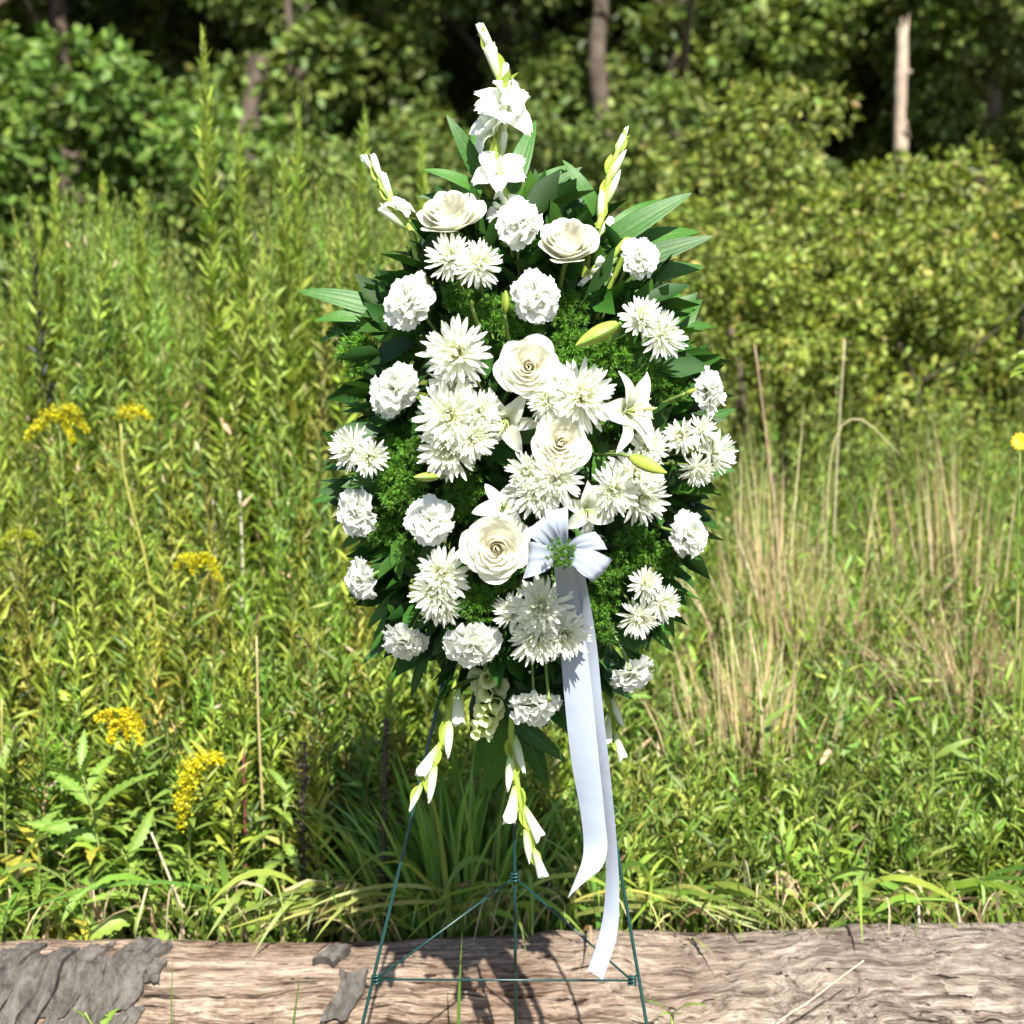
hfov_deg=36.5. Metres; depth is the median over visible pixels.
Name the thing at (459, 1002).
grass sprig
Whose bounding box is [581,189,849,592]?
shrub
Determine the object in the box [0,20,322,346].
round tree
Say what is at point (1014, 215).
shrub
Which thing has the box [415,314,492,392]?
chrysanthemum
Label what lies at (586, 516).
lily
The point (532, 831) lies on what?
gladiolus
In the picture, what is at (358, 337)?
fern tuft
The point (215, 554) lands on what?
dry stalk
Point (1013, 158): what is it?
forest tree
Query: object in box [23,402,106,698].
goldenrod
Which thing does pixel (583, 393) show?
chrysanthemum
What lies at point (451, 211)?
rose
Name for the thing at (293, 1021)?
grass sprig
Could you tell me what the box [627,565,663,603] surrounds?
chrysanthemum
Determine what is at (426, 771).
gladiolus
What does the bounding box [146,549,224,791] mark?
goldenrod
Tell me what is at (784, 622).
dry grass clump
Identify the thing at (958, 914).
dry stalk
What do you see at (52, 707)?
field weeds
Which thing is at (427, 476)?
lily bud
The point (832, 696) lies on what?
leafy weed
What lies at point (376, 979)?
wire easel
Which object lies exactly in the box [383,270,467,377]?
carnation
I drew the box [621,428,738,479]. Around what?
chrysanthemum
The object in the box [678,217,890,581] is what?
shrub
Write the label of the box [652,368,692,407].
fern tuft
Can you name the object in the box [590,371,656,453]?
lily
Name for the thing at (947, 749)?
leafy weed
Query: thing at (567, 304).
fern tuft
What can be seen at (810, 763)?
leafy weed
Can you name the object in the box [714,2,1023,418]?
forest tree
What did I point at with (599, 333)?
lily bud
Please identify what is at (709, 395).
carnation
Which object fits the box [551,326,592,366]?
fern tuft
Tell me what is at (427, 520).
carnation
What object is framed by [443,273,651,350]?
palm frond
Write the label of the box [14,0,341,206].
forest tree
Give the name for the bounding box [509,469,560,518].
chrysanthemum
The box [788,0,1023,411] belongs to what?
forest tree
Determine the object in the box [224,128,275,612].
weed spike
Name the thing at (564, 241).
rose
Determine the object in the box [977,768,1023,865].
leafy weed
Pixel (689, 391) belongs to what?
lily bud
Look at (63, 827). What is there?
leafy weed
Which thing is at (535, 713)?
carnation
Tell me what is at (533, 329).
fern tuft
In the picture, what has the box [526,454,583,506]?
chrysanthemum
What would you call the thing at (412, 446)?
fern tuft
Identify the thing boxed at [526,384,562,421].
chrysanthemum
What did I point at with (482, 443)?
chrysanthemum
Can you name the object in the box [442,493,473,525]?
fern tuft
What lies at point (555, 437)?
rose
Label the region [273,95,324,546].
weed spike
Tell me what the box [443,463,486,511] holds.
fern tuft
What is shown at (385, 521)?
fern tuft
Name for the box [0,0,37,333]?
forest tree
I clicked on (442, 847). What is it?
grass tuft
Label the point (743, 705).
dry grass clump
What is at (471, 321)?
fern tuft
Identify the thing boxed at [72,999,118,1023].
sprout
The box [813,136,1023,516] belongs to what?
shrub
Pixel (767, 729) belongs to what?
leafy weed
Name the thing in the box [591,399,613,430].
fern tuft
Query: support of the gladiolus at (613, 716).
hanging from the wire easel
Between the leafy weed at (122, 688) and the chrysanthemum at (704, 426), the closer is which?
the chrysanthemum at (704, 426)
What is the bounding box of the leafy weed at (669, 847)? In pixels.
[648,836,694,929]
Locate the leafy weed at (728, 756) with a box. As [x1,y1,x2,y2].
[705,723,766,844]
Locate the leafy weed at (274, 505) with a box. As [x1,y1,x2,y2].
[256,480,312,746]
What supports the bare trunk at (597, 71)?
on the ground at (718, 506)
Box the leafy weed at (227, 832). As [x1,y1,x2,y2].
[166,772,281,942]
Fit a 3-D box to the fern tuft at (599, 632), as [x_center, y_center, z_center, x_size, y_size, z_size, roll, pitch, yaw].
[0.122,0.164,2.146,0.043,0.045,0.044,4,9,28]
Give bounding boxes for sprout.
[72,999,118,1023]
[646,999,708,1023]
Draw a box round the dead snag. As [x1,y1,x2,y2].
[893,15,916,317]
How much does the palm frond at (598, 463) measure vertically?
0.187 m
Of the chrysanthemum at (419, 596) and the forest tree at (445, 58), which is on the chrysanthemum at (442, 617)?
the chrysanthemum at (419, 596)
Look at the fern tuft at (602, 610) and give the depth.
2.13 m
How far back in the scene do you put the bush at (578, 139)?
10.22 m
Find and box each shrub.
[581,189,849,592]
[626,68,916,508]
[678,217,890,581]
[691,148,1017,576]
[795,207,1023,575]
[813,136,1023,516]
[912,161,1023,573]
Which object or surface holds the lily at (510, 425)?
in the foam block
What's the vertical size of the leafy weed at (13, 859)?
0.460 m
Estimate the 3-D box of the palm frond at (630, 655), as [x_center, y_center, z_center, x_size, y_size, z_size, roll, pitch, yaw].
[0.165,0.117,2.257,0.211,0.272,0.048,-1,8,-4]
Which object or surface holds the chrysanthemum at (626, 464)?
in the foam block
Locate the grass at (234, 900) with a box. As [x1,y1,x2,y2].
[0,704,1023,967]
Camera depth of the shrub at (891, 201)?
6.59 m
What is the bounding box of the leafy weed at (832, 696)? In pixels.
[807,676,869,802]
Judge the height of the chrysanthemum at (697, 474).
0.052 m
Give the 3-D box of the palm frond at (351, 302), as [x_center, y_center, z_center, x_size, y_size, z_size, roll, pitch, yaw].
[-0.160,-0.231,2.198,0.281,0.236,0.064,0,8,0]
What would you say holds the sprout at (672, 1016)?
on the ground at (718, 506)
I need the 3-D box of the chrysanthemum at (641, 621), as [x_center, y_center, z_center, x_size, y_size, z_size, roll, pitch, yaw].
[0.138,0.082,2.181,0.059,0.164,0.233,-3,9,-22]
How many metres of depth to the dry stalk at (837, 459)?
4.24 m
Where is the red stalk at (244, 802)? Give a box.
[242,747,248,938]
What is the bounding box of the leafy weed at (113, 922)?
[79,807,199,939]
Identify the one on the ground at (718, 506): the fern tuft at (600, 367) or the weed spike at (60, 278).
the weed spike at (60, 278)
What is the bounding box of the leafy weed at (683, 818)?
[651,783,729,916]
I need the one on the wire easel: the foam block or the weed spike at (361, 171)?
the foam block
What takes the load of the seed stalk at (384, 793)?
on the ground at (718, 506)
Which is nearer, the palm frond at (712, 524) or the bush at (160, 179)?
the palm frond at (712, 524)
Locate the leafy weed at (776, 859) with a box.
[735,820,811,932]
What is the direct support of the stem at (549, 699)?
attached to the foam block
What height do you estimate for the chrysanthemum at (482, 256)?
0.237 m
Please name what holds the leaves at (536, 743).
hanging from the wire easel
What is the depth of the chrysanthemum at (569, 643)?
2.06 m
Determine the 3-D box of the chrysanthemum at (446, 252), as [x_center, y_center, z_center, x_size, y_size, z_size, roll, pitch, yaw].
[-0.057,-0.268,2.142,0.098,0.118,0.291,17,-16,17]
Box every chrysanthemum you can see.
[327,423,394,473]
[349,437,409,478]
[407,559,459,618]
[412,381,486,454]
[413,545,470,599]
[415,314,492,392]
[416,424,480,481]
[419,592,465,627]
[424,232,473,319]
[428,364,477,396]
[449,414,497,462]
[452,237,502,342]
[460,389,500,427]
[491,573,524,633]
[504,450,545,495]
[504,573,578,640]
[508,576,564,666]
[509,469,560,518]
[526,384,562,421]
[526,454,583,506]
[543,571,591,661]
[549,356,616,433]
[580,464,640,519]
[604,444,666,498]
[609,427,668,465]
[616,295,663,349]
[616,587,660,639]
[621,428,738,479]
[624,468,671,525]
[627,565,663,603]
[638,309,688,360]
[648,584,680,624]
[659,417,701,455]
[659,451,715,487]
[662,414,717,447]
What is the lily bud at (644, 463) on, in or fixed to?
in the foam block
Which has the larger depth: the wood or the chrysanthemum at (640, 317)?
the wood
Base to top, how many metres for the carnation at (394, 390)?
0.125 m
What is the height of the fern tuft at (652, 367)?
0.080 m
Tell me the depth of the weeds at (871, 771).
3.59 m
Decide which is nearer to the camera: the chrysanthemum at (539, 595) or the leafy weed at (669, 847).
the chrysanthemum at (539, 595)
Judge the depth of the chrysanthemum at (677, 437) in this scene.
2.06 m
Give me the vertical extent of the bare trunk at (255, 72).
3.424 m
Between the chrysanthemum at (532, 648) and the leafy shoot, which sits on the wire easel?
the chrysanthemum at (532, 648)
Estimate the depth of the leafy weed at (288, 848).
3.04 m
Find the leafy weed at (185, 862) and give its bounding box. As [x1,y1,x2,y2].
[149,842,232,940]
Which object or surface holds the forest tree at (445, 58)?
on the ground at (718, 506)
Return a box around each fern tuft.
[324,321,360,348]
[333,322,381,378]
[368,505,403,548]
[373,433,414,480]
[375,459,427,517]
[383,334,426,367]
[393,531,423,571]
[404,434,427,467]
[441,277,478,315]
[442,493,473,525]
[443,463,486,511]
[451,301,502,341]
[455,581,500,624]
[472,292,526,349]
[491,575,521,595]
[510,314,546,336]
[544,536,576,569]
[550,286,589,329]
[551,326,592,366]
[577,346,615,383]
[580,329,638,380]
[589,550,635,594]
[589,588,620,627]
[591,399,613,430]
[594,619,614,645]
[611,524,659,578]
[620,344,670,391]
[630,591,654,611]
[649,542,682,578]
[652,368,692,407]
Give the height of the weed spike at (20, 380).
1.468 m
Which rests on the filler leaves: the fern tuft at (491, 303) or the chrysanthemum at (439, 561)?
the fern tuft at (491, 303)
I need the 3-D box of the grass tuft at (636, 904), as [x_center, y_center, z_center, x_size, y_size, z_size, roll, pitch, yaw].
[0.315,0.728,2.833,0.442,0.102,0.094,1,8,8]
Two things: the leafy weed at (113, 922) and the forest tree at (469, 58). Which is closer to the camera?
the leafy weed at (113, 922)
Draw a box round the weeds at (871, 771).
[529,349,1023,932]
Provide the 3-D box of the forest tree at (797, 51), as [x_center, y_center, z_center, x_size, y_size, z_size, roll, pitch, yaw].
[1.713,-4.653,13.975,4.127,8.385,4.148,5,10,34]
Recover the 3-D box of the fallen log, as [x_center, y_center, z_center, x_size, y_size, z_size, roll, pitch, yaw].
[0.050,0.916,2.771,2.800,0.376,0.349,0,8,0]
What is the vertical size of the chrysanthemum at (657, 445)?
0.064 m
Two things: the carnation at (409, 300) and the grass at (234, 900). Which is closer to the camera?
the carnation at (409, 300)
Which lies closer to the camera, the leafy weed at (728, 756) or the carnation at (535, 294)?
the carnation at (535, 294)
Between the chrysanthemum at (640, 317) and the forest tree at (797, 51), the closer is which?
the chrysanthemum at (640, 317)
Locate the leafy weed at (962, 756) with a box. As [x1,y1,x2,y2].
[943,702,1015,811]
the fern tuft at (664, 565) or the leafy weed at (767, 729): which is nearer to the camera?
the fern tuft at (664, 565)
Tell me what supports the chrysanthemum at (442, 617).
on the wire easel
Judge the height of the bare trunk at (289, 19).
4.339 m
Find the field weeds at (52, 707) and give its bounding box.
[0,161,610,942]
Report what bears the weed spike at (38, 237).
on the ground at (718, 506)
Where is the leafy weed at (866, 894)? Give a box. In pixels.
[822,862,897,922]
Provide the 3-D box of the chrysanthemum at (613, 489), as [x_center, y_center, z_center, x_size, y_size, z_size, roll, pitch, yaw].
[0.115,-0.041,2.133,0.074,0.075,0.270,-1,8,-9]
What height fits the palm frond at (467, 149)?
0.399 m
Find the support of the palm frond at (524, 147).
in the foam block
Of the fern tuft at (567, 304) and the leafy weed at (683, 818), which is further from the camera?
the leafy weed at (683, 818)
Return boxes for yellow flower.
[1009,432,1023,825]
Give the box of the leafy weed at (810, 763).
[764,754,833,886]
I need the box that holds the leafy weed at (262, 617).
[217,569,285,722]
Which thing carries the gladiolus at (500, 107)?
in the foam block
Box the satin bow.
[523,506,618,979]
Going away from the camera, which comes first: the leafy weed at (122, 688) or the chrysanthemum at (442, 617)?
the chrysanthemum at (442, 617)
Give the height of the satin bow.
0.680 m
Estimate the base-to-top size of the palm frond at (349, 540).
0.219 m
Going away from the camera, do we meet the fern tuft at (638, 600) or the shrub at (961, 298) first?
the fern tuft at (638, 600)
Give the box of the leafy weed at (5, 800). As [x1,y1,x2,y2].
[0,732,70,938]
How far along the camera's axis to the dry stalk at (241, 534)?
3.72 m
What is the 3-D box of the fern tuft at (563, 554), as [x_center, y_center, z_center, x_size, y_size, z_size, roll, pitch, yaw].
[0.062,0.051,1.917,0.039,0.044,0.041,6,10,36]
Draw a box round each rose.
[416,190,486,278]
[459,516,530,584]
[493,334,563,402]
[531,410,591,475]
[538,218,599,303]
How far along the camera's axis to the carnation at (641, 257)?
2.06 m
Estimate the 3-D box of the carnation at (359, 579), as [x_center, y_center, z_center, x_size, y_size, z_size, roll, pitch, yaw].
[-0.127,0.056,2.196,0.245,0.074,0.089,-17,31,-25]
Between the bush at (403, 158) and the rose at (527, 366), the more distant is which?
the bush at (403, 158)
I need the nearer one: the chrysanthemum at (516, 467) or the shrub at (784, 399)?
the chrysanthemum at (516, 467)
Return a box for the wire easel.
[361,472,647,1023]
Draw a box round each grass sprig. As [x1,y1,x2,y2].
[171,955,172,1023]
[292,975,299,1023]
[457,940,461,1023]
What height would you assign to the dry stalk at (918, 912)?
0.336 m
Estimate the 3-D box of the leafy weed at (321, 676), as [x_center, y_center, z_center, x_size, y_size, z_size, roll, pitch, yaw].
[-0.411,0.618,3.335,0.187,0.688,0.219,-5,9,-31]
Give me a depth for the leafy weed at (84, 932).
2.88 m
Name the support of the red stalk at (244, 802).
on the ground at (718, 506)
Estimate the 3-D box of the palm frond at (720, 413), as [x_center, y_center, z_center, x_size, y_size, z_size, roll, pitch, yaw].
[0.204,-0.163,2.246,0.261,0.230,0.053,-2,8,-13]
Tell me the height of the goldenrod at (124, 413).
1.185 m
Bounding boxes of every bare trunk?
[238,53,293,182]
[284,0,310,149]
[588,0,621,216]
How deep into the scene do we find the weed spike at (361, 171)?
4.31 m
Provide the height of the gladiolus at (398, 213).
0.360 m
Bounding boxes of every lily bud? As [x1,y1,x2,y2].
[413,467,482,481]
[470,299,508,403]
[501,290,518,396]
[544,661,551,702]
[575,321,621,359]
[591,452,666,473]
[652,388,696,406]
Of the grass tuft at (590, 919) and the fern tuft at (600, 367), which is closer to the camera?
the fern tuft at (600, 367)
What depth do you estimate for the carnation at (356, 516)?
2.11 m
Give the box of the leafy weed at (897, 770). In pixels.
[864,737,944,891]
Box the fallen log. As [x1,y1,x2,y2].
[0,922,1023,1023]
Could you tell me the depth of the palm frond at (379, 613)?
2.25 m
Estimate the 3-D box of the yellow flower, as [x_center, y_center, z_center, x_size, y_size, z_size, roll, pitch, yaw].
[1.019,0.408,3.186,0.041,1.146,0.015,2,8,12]
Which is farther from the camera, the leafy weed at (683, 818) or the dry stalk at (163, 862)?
the leafy weed at (683, 818)
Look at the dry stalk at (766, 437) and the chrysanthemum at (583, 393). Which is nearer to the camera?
the chrysanthemum at (583, 393)
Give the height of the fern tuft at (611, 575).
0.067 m
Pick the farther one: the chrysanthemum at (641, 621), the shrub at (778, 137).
the shrub at (778, 137)
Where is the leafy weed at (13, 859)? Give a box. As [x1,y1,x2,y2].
[0,800,107,939]
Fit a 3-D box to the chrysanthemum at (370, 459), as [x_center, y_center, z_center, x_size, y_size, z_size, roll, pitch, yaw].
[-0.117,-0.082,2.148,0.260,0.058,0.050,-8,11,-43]
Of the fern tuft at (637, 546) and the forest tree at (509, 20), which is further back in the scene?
the forest tree at (509, 20)
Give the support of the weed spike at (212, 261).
on the ground at (718, 506)
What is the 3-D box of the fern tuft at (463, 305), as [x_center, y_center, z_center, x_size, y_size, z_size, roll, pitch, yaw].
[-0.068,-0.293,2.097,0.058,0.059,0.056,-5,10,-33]
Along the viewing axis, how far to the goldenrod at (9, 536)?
3.59 m
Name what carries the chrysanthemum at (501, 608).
on the wire easel
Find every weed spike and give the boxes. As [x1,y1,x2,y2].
[6,276,54,579]
[27,203,73,542]
[45,164,82,533]
[90,169,129,519]
[128,187,173,493]
[190,24,259,659]
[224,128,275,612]
[267,148,326,688]
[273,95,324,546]
[342,103,376,423]
[412,130,432,396]
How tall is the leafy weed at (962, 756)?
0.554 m
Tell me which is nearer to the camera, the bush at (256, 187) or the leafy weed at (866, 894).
the leafy weed at (866, 894)
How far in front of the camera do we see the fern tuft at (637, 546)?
2.10 m
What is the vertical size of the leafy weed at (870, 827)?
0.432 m
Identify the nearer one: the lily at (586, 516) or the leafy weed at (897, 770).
the lily at (586, 516)
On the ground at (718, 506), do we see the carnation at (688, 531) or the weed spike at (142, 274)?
the weed spike at (142, 274)
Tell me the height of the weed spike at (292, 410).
1.808 m
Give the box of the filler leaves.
[318,168,736,734]
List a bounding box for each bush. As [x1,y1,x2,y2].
[93,162,229,358]
[158,124,417,328]
[292,114,500,338]
[448,93,702,339]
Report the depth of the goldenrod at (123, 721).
2.97 m
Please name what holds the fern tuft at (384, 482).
on the filler leaves
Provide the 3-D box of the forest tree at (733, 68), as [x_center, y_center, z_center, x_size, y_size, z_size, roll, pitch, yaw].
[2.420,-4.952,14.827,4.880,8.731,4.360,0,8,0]
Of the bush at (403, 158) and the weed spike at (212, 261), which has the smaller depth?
the weed spike at (212, 261)
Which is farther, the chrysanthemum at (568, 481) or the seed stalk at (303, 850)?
the seed stalk at (303, 850)
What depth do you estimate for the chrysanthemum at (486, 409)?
2.01 m
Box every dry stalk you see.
[0,699,2,845]
[120,424,159,659]
[150,832,184,939]
[212,499,217,692]
[238,490,243,703]
[256,636,265,895]
[754,345,779,558]
[824,419,900,599]
[831,339,844,618]
[917,895,920,923]
[954,902,960,922]
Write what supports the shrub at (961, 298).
on the ground at (718, 506)
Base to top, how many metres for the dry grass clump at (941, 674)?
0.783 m
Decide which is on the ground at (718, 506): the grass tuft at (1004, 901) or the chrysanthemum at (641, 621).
the grass tuft at (1004, 901)
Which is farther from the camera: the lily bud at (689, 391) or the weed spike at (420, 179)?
the weed spike at (420, 179)
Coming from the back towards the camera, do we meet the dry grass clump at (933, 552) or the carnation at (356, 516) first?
the dry grass clump at (933, 552)
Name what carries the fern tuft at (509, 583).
attached to the filler leaves
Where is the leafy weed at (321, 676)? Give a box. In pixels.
[284,645,351,941]
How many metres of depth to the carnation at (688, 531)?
2.10 m
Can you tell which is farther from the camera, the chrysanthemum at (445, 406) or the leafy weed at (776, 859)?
the leafy weed at (776, 859)
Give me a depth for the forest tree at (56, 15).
15.23 m
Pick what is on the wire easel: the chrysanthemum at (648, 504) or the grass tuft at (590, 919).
the chrysanthemum at (648, 504)
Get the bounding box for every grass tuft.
[217,879,452,943]
[270,732,689,941]
[490,772,711,933]
[565,884,802,934]
[951,848,1023,921]
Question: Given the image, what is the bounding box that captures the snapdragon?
[467,592,509,741]
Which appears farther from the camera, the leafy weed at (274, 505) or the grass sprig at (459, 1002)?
the leafy weed at (274, 505)
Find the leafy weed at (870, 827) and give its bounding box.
[818,793,903,923]
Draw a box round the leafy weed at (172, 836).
[105,748,238,937]
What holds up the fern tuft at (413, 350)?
on the filler leaves
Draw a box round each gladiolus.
[360,153,485,385]
[409,613,478,811]
[469,22,532,308]
[502,681,548,877]
[577,237,629,323]
[581,125,629,276]
[601,689,626,761]
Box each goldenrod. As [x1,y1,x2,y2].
[0,518,47,672]
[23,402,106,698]
[91,399,161,706]
[93,702,205,936]
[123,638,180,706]
[144,738,232,937]
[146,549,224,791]
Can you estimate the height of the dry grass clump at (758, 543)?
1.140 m
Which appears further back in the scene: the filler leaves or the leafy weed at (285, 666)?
the leafy weed at (285, 666)
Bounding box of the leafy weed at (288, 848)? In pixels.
[227,768,334,942]
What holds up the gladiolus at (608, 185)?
in the foam block
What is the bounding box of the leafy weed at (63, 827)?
[18,728,157,939]
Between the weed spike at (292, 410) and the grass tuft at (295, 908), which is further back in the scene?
the weed spike at (292, 410)
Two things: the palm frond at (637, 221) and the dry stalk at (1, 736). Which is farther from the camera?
the dry stalk at (1, 736)
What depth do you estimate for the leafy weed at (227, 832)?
3.15 m
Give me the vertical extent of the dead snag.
3.483 m
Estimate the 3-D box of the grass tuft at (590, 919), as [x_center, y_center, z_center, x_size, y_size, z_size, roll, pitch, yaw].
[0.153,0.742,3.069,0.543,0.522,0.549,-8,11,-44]
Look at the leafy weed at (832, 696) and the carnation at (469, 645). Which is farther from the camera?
the leafy weed at (832, 696)
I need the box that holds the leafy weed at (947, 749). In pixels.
[881,711,983,879]
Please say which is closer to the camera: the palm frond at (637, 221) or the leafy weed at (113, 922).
the palm frond at (637, 221)
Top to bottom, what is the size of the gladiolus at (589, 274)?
0.234 m
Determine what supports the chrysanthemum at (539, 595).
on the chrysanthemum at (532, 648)
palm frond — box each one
[298,264,416,341]
[312,401,475,548]
[363,545,457,697]
[418,115,486,199]
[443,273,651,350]
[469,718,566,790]
[506,121,597,216]
[589,418,685,499]
[600,193,711,316]
[623,553,684,659]
[651,508,718,534]
[687,320,735,418]
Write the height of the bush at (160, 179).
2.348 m
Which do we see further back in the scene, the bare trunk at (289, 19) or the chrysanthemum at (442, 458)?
the bare trunk at (289, 19)
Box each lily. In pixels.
[472,483,527,532]
[488,387,538,451]
[565,481,613,533]
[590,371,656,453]
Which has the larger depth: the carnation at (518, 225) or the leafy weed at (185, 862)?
the leafy weed at (185, 862)
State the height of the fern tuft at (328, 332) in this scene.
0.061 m
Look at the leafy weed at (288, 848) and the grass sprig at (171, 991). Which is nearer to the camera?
the grass sprig at (171, 991)
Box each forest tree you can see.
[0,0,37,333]
[0,0,90,269]
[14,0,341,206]
[134,0,457,275]
[347,0,553,172]
[366,0,701,308]
[441,0,846,366]
[478,0,953,311]
[529,0,864,436]
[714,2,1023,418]
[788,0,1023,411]
[860,0,1023,324]
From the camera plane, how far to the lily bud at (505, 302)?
2.00 m
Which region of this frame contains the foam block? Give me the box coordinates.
[480,374,530,521]
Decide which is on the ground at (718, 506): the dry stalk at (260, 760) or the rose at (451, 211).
the dry stalk at (260, 760)
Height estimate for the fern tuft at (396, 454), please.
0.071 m
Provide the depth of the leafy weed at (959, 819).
3.08 m
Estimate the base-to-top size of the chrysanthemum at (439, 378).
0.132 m
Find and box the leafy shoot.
[1010,350,1023,801]
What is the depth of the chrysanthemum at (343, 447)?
2.10 m
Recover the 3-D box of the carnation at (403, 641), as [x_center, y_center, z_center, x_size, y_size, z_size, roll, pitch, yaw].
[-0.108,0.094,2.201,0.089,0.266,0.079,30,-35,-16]
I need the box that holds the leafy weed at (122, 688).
[90,634,144,800]
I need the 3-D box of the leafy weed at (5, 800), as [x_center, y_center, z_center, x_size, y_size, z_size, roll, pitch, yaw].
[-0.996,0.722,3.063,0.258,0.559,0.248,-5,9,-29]
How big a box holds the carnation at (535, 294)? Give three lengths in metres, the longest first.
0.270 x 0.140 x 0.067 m
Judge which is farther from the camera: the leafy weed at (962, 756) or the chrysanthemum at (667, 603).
the leafy weed at (962, 756)
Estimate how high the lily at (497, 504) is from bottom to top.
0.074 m
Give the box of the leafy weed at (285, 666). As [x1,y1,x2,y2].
[260,604,319,831]
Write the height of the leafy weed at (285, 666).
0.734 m
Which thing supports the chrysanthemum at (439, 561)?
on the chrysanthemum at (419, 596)
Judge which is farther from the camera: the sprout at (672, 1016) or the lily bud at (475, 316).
the sprout at (672, 1016)
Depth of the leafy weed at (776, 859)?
3.03 m
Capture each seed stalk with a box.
[293,738,316,938]
[373,718,395,941]
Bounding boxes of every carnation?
[336,478,474,537]
[344,545,413,599]
[369,361,421,419]
[381,609,429,660]
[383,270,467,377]
[402,493,454,546]
[442,609,502,668]
[495,198,543,277]
[507,663,562,727]
[510,268,560,328]
[585,577,653,691]
[599,237,659,323]
[648,508,708,558]
[669,365,726,415]
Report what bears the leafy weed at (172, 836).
on the ground at (718, 506)
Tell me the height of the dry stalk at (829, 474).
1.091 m
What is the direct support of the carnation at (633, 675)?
attached to the filler leaves
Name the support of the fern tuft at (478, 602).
attached to the filler leaves
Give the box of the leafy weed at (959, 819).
[901,805,974,922]
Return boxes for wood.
[0,0,1020,291]
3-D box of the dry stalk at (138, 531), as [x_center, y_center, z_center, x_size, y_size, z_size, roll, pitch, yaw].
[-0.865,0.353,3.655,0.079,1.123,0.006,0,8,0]
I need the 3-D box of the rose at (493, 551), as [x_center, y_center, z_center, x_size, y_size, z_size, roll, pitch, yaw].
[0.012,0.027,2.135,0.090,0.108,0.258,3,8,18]
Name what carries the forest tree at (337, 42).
on the ground at (718, 506)
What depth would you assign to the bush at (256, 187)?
8.90 m
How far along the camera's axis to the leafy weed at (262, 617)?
3.58 m
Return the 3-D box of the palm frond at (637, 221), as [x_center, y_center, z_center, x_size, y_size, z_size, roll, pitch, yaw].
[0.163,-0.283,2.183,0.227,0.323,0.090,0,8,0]
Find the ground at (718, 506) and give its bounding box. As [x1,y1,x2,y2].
[72,418,1023,941]
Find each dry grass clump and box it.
[630,587,876,841]
[651,509,1019,739]
[675,402,882,650]
[702,571,1023,777]
[825,419,1023,657]
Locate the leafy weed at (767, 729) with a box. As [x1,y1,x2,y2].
[724,675,799,845]
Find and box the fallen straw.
[777,960,863,1023]
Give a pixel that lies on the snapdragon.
(481, 685)
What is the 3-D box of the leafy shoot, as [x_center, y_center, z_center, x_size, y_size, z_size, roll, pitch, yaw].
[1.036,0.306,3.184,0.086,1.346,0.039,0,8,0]
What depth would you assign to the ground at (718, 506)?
4.01 m
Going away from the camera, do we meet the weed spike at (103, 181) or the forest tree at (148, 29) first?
the weed spike at (103, 181)
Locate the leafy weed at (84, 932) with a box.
[0,862,117,939]
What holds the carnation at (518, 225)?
attached to the filler leaves
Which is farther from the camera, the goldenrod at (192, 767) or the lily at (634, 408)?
the goldenrod at (192, 767)
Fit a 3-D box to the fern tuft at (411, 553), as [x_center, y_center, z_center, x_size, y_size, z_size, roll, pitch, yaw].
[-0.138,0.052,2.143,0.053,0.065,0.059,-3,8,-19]
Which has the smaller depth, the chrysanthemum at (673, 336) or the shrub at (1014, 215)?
the chrysanthemum at (673, 336)
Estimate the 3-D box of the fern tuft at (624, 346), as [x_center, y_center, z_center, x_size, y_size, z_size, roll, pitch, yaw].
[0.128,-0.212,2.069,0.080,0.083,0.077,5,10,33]

